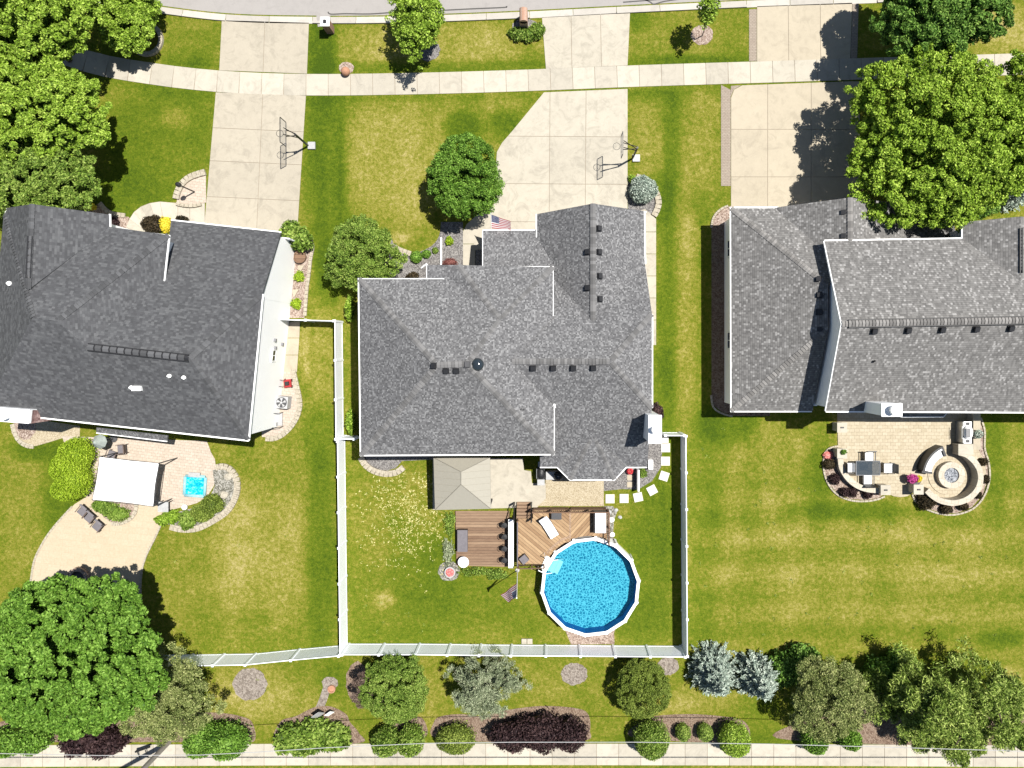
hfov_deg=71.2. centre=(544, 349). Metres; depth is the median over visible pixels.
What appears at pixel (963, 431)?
built in grill
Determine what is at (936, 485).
round terrace
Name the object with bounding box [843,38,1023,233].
shade tree
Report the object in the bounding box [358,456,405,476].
block edging
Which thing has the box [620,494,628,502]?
stepping stone
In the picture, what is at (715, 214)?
block edging
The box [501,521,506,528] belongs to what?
bar stool
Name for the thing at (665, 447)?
stepping stone
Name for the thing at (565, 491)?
patio middle aggregate
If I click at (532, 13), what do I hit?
gutter pan
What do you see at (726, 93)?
driveway paver border
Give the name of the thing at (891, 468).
dining chair
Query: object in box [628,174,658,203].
blue spruce
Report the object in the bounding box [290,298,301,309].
shrub
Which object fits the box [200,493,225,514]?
clipped shrub
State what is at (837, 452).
stone pillar
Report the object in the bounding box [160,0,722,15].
road
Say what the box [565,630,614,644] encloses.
pool surround stones
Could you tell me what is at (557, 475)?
kettle grill
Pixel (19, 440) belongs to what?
block edging
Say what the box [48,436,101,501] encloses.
boxwood hedge
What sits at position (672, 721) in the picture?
mulch bed back
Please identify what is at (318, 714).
garden sign
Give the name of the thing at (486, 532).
deck
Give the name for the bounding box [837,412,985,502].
patio
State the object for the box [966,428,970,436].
hood window
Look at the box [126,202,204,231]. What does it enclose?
front walk
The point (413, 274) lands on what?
dark shrub
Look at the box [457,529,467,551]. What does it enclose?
storage bench
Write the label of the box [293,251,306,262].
planter
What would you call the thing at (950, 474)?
fire pit
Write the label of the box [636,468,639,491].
divider wall
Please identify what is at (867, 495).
dark shrub
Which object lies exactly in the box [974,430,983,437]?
potted plant
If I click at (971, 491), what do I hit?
seat wall
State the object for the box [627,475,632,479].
garden paver
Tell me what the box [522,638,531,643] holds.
garden paver
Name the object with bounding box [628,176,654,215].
garden bed
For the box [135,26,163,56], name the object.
stone tree ring
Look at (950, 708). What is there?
pine tree
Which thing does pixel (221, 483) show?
river stone crescent
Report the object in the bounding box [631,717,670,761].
clipped shrub
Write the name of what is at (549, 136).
driveway middle joints
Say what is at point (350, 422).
vine shrub
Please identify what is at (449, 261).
red shrub
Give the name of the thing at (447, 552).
perennial plant
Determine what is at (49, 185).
shade tree
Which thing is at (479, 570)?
perennial plant
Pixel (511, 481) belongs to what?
patio middle concrete
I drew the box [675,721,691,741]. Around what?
clipped shrub
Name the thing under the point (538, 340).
suburban house
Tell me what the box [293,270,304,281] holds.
shrub
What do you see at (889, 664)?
dark shrub
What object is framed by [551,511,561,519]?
side table
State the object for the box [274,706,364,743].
mulch bed back
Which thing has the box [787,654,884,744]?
crabapple tree
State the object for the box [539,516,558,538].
sun lounger
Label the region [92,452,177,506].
canopy
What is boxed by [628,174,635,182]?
shrub
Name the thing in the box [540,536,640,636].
swimming pool
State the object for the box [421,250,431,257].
clipped shrub
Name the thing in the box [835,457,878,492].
seat wall
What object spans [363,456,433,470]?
gravel bed corner
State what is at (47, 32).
shade tree
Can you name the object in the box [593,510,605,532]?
day bed
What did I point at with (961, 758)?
pine tree
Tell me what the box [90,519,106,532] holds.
patio chair
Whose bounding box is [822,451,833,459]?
flower plant
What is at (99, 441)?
patio umbrella
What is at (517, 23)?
gravel circle
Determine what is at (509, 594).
flagpole
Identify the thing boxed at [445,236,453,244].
shrub
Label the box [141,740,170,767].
utility pole
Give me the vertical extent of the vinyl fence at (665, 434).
1.980 m
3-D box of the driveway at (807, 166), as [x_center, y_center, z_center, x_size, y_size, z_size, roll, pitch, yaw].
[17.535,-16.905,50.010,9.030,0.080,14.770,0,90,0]
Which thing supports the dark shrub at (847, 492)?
on the garden bed at (842, 482)
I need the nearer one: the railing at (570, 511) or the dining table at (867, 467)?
the railing at (570, 511)
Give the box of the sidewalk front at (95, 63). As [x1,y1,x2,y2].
[63,50,1022,95]
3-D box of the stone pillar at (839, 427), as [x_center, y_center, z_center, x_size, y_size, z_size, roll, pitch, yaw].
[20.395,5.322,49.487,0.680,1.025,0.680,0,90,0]
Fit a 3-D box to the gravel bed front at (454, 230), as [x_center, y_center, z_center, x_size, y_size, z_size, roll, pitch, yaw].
[-8.908,-6.230,50.022,6.405,0.076,5.460,0,90,0]
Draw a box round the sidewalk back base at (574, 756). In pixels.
[20,744,1017,765]
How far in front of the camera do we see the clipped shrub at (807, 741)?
48.53 m
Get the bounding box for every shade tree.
[0,0,108,79]
[0,53,111,172]
[0,136,101,225]
[83,0,162,57]
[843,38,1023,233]
[987,48,1023,179]
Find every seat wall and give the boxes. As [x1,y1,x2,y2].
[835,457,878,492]
[924,450,983,505]
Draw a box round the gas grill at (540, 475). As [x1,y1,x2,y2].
[536,462,544,484]
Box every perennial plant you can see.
[442,510,455,542]
[442,537,455,567]
[453,566,515,576]
[487,570,508,579]
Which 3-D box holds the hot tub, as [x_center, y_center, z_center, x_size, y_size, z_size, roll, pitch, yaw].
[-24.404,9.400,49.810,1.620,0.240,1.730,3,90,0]
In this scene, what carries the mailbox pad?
on the ground
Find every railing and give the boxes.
[513,502,514,522]
[517,519,518,566]
[517,564,544,568]
[532,509,608,512]
[607,512,609,545]
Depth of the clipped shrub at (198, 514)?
49.50 m
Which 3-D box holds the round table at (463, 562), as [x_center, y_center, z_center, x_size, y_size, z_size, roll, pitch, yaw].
[-5.628,14.637,49.505,0.760,0.550,0.760,0,90,0]
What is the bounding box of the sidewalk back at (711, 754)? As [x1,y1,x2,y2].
[0,743,1023,766]
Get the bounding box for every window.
[271,349,276,361]
[727,239,729,257]
[727,331,729,348]
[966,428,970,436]
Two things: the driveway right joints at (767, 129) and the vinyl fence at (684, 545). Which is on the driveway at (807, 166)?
the driveway right joints at (767, 129)
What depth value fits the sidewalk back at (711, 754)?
49.97 m
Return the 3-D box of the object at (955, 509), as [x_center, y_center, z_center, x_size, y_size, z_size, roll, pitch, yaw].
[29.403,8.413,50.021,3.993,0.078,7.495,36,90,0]
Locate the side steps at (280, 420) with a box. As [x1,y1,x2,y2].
[274,412,282,427]
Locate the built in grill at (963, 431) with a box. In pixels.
[955,421,972,442]
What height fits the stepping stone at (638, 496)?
0.100 m
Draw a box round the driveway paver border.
[721,4,858,185]
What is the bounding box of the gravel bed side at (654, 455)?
[604,444,661,490]
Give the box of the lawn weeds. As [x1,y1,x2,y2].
[174,428,1007,691]
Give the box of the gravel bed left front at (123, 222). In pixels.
[90,204,129,227]
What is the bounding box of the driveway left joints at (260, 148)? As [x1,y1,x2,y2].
[207,27,300,215]
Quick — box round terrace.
[928,454,968,494]
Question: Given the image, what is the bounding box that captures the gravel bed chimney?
[14,423,35,439]
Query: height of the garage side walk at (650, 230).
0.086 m
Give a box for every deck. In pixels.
[456,511,509,566]
[518,507,606,563]
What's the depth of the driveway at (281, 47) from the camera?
49.97 m
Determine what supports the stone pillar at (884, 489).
on the patio at (905, 444)
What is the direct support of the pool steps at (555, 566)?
on the swimming pool at (591, 587)
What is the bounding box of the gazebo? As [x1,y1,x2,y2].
[433,456,492,509]
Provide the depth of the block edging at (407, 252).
49.86 m
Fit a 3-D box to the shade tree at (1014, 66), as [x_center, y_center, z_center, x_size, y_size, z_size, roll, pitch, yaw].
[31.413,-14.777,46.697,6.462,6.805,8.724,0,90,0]
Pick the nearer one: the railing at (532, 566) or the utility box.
the railing at (532, 566)
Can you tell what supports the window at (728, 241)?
in the suburban house at (838, 305)
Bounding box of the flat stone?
[292,289,298,296]
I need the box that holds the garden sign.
[311,711,323,717]
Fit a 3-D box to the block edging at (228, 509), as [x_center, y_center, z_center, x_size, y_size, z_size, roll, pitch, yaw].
[-23.399,10.845,49.935,2.843,0.190,6.106,37,90,0]
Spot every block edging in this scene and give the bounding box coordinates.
[10,424,33,448]
[30,506,72,580]
[98,202,125,217]
[111,505,138,525]
[139,526,160,599]
[169,463,240,532]
[173,169,205,199]
[175,202,201,207]
[265,369,302,440]
[303,240,314,315]
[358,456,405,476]
[391,243,411,255]
[636,174,661,216]
[710,205,727,227]
[710,395,732,416]
[822,445,884,501]
[911,418,990,515]
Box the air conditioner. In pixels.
[276,395,291,408]
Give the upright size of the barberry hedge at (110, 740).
2.501 m
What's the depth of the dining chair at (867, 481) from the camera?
49.56 m
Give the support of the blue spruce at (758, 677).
on the ground
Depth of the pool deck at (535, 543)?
48.88 m
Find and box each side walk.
[284,322,299,371]
[641,209,655,344]
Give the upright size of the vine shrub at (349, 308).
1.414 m
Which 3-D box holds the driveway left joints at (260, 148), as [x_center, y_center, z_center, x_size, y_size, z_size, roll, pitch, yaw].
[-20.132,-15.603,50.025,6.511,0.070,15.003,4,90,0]
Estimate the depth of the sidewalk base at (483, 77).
49.99 m
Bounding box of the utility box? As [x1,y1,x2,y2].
[647,459,652,468]
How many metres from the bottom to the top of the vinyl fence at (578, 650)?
1.980 m
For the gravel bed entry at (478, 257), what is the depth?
49.99 m
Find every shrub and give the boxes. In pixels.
[0,724,56,758]
[88,203,96,210]
[111,217,119,225]
[140,214,162,232]
[158,216,170,233]
[175,215,188,220]
[177,510,195,530]
[182,717,253,761]
[189,504,214,522]
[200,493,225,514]
[271,715,352,757]
[279,220,313,252]
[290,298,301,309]
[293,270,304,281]
[344,293,354,321]
[345,408,354,435]
[371,719,427,757]
[405,271,418,277]
[410,251,422,262]
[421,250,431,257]
[432,247,438,253]
[435,719,476,755]
[442,258,457,264]
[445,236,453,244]
[507,22,545,42]
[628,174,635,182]
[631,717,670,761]
[640,468,647,477]
[652,402,663,418]
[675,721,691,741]
[696,720,713,742]
[714,717,751,757]
[767,642,821,689]
[797,728,828,755]
[822,458,834,469]
[828,473,839,485]
[836,729,862,751]
[838,486,857,497]
[860,645,916,700]
[862,491,873,499]
[915,494,937,511]
[939,504,952,514]
[956,198,1000,219]
[957,503,968,510]
[975,492,982,498]
[978,458,989,465]
[983,475,989,484]
[1014,724,1023,750]
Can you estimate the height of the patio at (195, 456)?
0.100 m
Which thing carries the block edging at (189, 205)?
on the front walk left base
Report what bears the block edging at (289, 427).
on the ground
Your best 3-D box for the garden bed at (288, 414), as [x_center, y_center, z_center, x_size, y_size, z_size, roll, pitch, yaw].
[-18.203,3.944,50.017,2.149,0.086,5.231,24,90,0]
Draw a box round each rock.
[219,491,227,498]
[224,473,231,479]
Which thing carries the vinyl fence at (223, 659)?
on the ground
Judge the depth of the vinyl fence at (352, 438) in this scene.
48.84 m
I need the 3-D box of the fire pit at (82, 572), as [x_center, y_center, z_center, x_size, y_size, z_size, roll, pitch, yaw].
[-32.550,15.890,49.810,1.500,0.300,1.500,0,90,0]
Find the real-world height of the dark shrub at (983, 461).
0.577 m
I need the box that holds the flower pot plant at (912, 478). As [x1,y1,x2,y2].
[907,473,918,483]
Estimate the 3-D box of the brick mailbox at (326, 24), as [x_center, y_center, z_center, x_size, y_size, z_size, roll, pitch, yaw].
[-14.995,-22.380,49.240,0.620,1.520,0.650,0,90,0]
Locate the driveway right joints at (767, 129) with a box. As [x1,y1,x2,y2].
[731,25,857,206]
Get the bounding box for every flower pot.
[444,567,454,577]
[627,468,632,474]
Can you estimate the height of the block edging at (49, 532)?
0.100 m
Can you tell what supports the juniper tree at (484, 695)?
on the ground
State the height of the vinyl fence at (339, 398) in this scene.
1.980 m
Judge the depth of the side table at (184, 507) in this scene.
49.62 m
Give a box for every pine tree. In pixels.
[861,639,981,758]
[897,710,990,767]
[948,635,1023,752]
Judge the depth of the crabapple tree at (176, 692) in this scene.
46.51 m
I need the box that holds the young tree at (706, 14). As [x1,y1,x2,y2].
[696,0,720,35]
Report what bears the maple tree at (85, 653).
on the ground
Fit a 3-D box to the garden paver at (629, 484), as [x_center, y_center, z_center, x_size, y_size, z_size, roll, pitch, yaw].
[5.950,9.415,49.970,0.420,0.060,0.380,0,90,0]
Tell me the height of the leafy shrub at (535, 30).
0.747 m
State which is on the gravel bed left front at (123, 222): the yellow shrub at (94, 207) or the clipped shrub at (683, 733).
the yellow shrub at (94, 207)
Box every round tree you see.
[323,213,408,291]
[349,653,429,724]
[425,131,505,219]
[614,657,672,719]
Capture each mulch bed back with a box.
[0,712,255,741]
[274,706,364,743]
[392,716,427,735]
[430,706,590,741]
[628,714,749,742]
[773,699,1023,744]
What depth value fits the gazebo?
47.18 m
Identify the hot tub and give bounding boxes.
[183,472,206,497]
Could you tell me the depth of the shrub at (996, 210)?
48.85 m
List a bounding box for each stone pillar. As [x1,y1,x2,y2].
[832,422,846,432]
[832,448,846,458]
[875,483,890,494]
[908,483,923,494]
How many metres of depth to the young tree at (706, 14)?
46.68 m
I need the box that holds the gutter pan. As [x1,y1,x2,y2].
[160,0,876,20]
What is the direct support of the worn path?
on the ground
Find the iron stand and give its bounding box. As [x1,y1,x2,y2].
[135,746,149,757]
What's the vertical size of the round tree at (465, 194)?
4.390 m
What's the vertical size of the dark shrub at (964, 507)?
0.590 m
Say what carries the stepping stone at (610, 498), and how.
on the ground
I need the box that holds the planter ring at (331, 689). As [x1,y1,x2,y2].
[327,685,335,692]
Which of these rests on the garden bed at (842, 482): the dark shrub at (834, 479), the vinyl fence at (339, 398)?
the dark shrub at (834, 479)
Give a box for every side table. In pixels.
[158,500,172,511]
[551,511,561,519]
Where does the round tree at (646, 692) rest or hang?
on the ground
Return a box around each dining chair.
[844,462,855,473]
[860,475,875,487]
[862,451,876,460]
[882,462,898,473]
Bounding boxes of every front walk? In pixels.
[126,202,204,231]
[463,204,494,264]
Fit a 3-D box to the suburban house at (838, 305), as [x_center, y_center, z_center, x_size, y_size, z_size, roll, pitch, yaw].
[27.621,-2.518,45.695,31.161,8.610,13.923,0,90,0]
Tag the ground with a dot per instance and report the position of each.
(214, 588)
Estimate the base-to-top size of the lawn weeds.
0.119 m
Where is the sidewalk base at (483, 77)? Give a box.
[82,54,994,94]
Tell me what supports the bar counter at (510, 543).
on the deck at (486, 532)
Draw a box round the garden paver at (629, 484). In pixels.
[627,482,632,486]
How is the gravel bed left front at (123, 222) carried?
on the ground
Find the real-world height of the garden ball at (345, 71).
0.620 m
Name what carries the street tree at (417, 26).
on the gravel circle at (432, 53)
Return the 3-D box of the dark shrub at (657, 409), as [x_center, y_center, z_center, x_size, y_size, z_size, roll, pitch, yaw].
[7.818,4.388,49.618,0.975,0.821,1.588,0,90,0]
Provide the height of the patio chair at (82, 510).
0.859 m
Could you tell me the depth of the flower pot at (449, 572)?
49.63 m
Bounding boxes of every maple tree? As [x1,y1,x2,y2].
[0,572,170,741]
[868,0,1014,61]
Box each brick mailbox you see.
[320,17,333,33]
[519,7,527,28]
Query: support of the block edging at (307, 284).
on the ground
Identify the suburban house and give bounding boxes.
[0,204,295,441]
[357,203,661,480]
[724,197,1023,417]
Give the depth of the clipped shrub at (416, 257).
49.57 m
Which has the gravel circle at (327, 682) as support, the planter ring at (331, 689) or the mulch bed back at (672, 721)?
the planter ring at (331, 689)
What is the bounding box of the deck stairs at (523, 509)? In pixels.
[516,502,530,518]
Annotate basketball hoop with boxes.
[276,117,315,149]
[613,131,639,161]
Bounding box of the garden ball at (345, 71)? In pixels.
[341,67,349,75]
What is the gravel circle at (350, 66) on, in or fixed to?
on the ground
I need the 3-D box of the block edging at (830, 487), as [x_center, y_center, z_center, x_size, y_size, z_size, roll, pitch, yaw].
[21.122,9.173,49.965,2.469,0.130,5.222,-43,90,0]
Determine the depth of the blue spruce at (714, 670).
48.45 m
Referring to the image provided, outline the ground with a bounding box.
[0,0,1023,767]
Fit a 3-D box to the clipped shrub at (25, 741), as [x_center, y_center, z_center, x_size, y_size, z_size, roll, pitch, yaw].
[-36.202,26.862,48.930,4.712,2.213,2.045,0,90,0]
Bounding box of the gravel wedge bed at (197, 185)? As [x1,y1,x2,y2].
[177,175,205,203]
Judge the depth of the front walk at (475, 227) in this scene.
49.96 m
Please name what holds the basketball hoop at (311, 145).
on the ground
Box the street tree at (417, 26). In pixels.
[385,0,445,69]
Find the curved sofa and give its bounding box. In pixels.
[916,444,945,473]
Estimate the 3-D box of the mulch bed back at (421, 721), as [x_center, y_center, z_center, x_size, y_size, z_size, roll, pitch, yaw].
[-9.899,26.514,50.022,3.377,0.076,1.789,0,90,0]
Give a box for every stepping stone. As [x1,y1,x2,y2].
[606,494,614,502]
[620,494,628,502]
[633,492,642,501]
[646,484,657,495]
[659,471,669,481]
[661,443,669,451]
[661,457,669,465]
[662,436,668,443]
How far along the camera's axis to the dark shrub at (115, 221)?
49.61 m
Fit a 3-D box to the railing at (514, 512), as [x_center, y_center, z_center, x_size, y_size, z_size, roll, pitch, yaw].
[-2.108,11.090,48.905,0.105,2.010,0.987,-3,90,0]
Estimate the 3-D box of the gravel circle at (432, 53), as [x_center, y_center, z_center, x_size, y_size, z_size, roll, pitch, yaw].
[-8.172,-21.008,50.015,1.664,0.070,1.564,36,90,0]
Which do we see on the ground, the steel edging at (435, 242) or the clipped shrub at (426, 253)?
the steel edging at (435, 242)
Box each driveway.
[205,20,308,230]
[475,13,629,249]
[731,3,859,206]
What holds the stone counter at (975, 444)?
on the patio at (905, 444)
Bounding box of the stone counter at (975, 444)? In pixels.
[952,413,980,453]
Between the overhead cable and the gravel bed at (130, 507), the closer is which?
the overhead cable
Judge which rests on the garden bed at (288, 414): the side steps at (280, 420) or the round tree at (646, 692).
the side steps at (280, 420)
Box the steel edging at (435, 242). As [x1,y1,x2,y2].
[420,227,441,251]
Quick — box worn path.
[316,687,328,706]
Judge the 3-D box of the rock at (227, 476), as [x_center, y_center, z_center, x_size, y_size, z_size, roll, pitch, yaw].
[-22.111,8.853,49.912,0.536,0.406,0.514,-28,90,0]
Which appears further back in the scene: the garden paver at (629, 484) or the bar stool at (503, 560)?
the garden paver at (629, 484)
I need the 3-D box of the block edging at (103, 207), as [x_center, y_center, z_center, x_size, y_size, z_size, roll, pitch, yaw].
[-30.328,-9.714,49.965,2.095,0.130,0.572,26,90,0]
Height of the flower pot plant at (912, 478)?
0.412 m
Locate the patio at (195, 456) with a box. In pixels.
[62,436,215,509]
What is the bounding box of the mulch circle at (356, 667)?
[346,661,364,700]
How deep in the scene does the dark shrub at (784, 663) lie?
48.63 m
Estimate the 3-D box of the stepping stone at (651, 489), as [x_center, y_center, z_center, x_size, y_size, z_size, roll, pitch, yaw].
[7.490,9.800,49.980,0.620,0.100,0.620,-28,90,0]
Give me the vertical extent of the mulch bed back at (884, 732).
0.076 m
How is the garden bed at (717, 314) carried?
on the ground
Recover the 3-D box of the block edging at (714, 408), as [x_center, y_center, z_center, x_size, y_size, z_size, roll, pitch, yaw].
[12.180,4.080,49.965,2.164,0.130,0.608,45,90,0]
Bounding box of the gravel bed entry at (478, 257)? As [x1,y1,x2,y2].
[475,249,481,264]
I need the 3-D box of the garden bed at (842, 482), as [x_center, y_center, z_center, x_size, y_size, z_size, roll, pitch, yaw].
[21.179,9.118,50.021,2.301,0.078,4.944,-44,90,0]
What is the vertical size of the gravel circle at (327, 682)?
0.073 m
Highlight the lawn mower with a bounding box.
[279,379,292,387]
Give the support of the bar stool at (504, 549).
on the deck at (486, 532)
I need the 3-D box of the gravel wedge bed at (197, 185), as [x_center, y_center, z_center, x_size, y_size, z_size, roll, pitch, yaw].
[-24.731,-11.287,50.005,2.058,0.110,2.275,0,90,0]
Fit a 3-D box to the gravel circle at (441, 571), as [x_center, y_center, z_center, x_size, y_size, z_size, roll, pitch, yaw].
[-6.721,15.471,50.011,1.535,0.077,1.353,0,90,0]
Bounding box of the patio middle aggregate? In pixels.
[537,470,603,505]
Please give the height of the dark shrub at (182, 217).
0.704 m
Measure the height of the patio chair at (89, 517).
0.859 m
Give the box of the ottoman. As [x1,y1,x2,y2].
[519,553,528,564]
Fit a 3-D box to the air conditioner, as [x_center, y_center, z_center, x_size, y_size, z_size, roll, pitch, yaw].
[-18.150,3.616,49.545,0.820,0.870,0.820,6,90,0]
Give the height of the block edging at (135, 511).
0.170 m
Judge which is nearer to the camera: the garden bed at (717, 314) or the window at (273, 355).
the window at (273, 355)
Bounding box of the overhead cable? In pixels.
[0,742,1023,755]
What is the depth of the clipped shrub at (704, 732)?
49.13 m
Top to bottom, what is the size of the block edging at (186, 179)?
0.230 m
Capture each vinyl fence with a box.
[161,645,339,666]
[280,319,333,321]
[334,320,343,440]
[336,439,347,656]
[337,435,359,440]
[341,643,686,658]
[662,432,685,436]
[680,432,688,657]
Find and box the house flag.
[491,215,510,229]
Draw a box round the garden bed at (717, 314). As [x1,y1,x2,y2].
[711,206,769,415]
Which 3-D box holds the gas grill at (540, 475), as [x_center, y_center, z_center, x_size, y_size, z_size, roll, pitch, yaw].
[-0.298,8.482,49.343,0.588,1.127,1.620,0,90,0]
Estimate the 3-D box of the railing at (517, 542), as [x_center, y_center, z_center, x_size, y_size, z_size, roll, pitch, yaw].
[-1.861,13.139,48.578,0.100,0.665,3.111,0,90,0]
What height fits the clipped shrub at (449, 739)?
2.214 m
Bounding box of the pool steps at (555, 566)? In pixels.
[538,553,563,573]
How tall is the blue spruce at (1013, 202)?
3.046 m
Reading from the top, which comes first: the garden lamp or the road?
the road
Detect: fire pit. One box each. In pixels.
[66,566,89,585]
[935,461,964,488]
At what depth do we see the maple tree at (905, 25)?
44.01 m
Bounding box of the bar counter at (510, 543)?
[508,517,513,567]
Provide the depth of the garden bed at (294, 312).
49.99 m
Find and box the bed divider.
[440,238,441,264]
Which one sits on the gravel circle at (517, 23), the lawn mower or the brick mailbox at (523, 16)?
the brick mailbox at (523, 16)
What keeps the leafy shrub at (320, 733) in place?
on the mulch bed back at (339, 715)
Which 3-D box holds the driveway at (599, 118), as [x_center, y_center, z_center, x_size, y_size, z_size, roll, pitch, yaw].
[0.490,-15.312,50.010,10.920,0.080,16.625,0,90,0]
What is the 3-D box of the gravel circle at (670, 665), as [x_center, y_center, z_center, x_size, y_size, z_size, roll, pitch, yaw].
[8.611,22.122,50.013,1.532,0.075,1.300,0,90,0]
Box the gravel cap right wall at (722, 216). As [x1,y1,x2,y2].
[713,207,729,224]
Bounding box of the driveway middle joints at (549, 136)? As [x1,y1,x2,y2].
[502,15,627,200]
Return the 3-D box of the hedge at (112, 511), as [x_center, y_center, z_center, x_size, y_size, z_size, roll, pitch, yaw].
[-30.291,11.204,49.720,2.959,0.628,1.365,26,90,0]
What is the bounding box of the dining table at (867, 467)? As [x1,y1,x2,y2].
[854,461,879,474]
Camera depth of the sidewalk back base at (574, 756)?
49.99 m
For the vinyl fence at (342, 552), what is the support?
on the ground
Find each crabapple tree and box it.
[118,641,227,746]
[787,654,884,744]
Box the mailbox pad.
[316,12,330,26]
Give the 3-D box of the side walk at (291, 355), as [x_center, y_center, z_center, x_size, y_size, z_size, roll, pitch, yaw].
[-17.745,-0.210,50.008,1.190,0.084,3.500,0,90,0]
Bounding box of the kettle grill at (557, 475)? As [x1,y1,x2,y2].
[546,471,562,479]
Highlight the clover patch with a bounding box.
[352,472,444,597]
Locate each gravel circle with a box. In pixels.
[232,668,267,700]
[322,677,337,688]
[339,62,353,72]
[419,42,440,61]
[438,562,459,580]
[512,19,534,28]
[561,663,587,685]
[657,657,678,674]
[691,25,712,44]
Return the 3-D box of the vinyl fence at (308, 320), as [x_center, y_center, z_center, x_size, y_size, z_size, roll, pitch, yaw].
[-16.152,-2.013,49.030,3.986,1.980,0.170,2,90,0]
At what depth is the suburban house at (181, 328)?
43.61 m
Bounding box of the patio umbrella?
[92,434,117,448]
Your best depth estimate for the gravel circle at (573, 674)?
49.98 m
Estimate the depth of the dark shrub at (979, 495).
49.66 m
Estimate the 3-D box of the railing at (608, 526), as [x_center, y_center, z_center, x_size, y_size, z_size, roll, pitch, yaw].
[4.311,12.027,48.418,0.100,0.985,2.187,0,90,0]
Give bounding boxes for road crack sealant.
[328,0,673,14]
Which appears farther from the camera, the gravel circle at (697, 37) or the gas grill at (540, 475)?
the gravel circle at (697, 37)
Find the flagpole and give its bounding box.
[501,568,518,601]
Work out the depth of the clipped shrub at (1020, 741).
48.57 m
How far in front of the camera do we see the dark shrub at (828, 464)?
49.58 m
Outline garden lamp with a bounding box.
[175,182,194,192]
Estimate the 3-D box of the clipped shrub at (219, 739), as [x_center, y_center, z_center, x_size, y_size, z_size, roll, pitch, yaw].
[-22.407,26.653,48.724,4.590,2.611,2.602,0,90,0]
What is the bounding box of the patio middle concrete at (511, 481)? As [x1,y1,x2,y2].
[433,458,545,509]
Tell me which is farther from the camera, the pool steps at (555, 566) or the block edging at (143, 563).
the block edging at (143, 563)
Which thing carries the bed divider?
on the gravel bed front at (454, 230)
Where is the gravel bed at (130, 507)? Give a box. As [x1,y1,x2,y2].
[92,500,133,521]
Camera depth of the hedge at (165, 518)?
49.58 m
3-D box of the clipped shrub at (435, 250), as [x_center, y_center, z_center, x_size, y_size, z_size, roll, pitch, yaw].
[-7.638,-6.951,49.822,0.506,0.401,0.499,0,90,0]
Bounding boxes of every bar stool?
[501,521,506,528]
[501,533,506,540]
[501,544,506,552]
[501,556,507,564]
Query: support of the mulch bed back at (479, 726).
on the ground
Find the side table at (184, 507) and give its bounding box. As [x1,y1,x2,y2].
[181,504,187,509]
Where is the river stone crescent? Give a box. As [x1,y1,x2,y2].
[168,469,233,525]
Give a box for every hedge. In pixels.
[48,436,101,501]
[57,723,134,760]
[90,500,130,522]
[153,509,180,526]
[485,706,589,755]
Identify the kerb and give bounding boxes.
[161,0,882,23]
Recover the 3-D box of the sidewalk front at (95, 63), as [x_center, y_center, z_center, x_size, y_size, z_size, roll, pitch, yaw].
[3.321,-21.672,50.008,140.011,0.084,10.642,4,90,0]
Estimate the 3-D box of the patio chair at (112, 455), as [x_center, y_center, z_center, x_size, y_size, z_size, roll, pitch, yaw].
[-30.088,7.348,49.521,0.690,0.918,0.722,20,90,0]
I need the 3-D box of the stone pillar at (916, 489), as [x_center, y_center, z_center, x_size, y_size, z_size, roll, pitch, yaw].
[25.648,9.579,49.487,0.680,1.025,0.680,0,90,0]
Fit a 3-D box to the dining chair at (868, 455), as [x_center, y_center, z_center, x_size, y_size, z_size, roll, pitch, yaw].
[22.499,7.333,49.521,0.767,0.918,0.796,0,90,0]
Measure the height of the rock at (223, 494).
0.442 m
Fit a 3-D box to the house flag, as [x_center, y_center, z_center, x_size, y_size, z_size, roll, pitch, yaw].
[-2.894,-8.298,46.625,1.331,1.276,1.081,0,90,0]
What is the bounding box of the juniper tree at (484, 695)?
[443,647,532,720]
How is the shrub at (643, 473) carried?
on the gravel bed side at (654, 455)
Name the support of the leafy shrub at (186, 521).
on the ground
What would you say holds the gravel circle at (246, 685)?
on the ground
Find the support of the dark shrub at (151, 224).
on the front walk left base
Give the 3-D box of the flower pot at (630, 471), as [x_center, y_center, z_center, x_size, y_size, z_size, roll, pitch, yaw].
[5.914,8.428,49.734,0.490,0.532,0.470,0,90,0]
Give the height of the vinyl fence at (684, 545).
1.980 m
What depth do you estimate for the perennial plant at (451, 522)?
49.76 m
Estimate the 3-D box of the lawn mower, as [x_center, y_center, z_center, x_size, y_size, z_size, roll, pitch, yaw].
[-18.157,2.321,49.519,1.039,0.962,0.640,0,90,0]
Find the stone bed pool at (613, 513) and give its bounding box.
[604,506,616,539]
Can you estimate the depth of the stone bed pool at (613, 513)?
49.98 m
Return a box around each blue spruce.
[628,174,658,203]
[684,640,736,696]
[729,650,779,702]
[995,177,1023,212]
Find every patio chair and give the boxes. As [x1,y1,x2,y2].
[75,504,91,517]
[81,510,98,523]
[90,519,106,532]
[104,449,116,457]
[115,443,128,454]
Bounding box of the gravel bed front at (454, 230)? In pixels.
[384,222,462,277]
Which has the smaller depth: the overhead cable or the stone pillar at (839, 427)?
the overhead cable
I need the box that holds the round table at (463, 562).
[458,557,468,567]

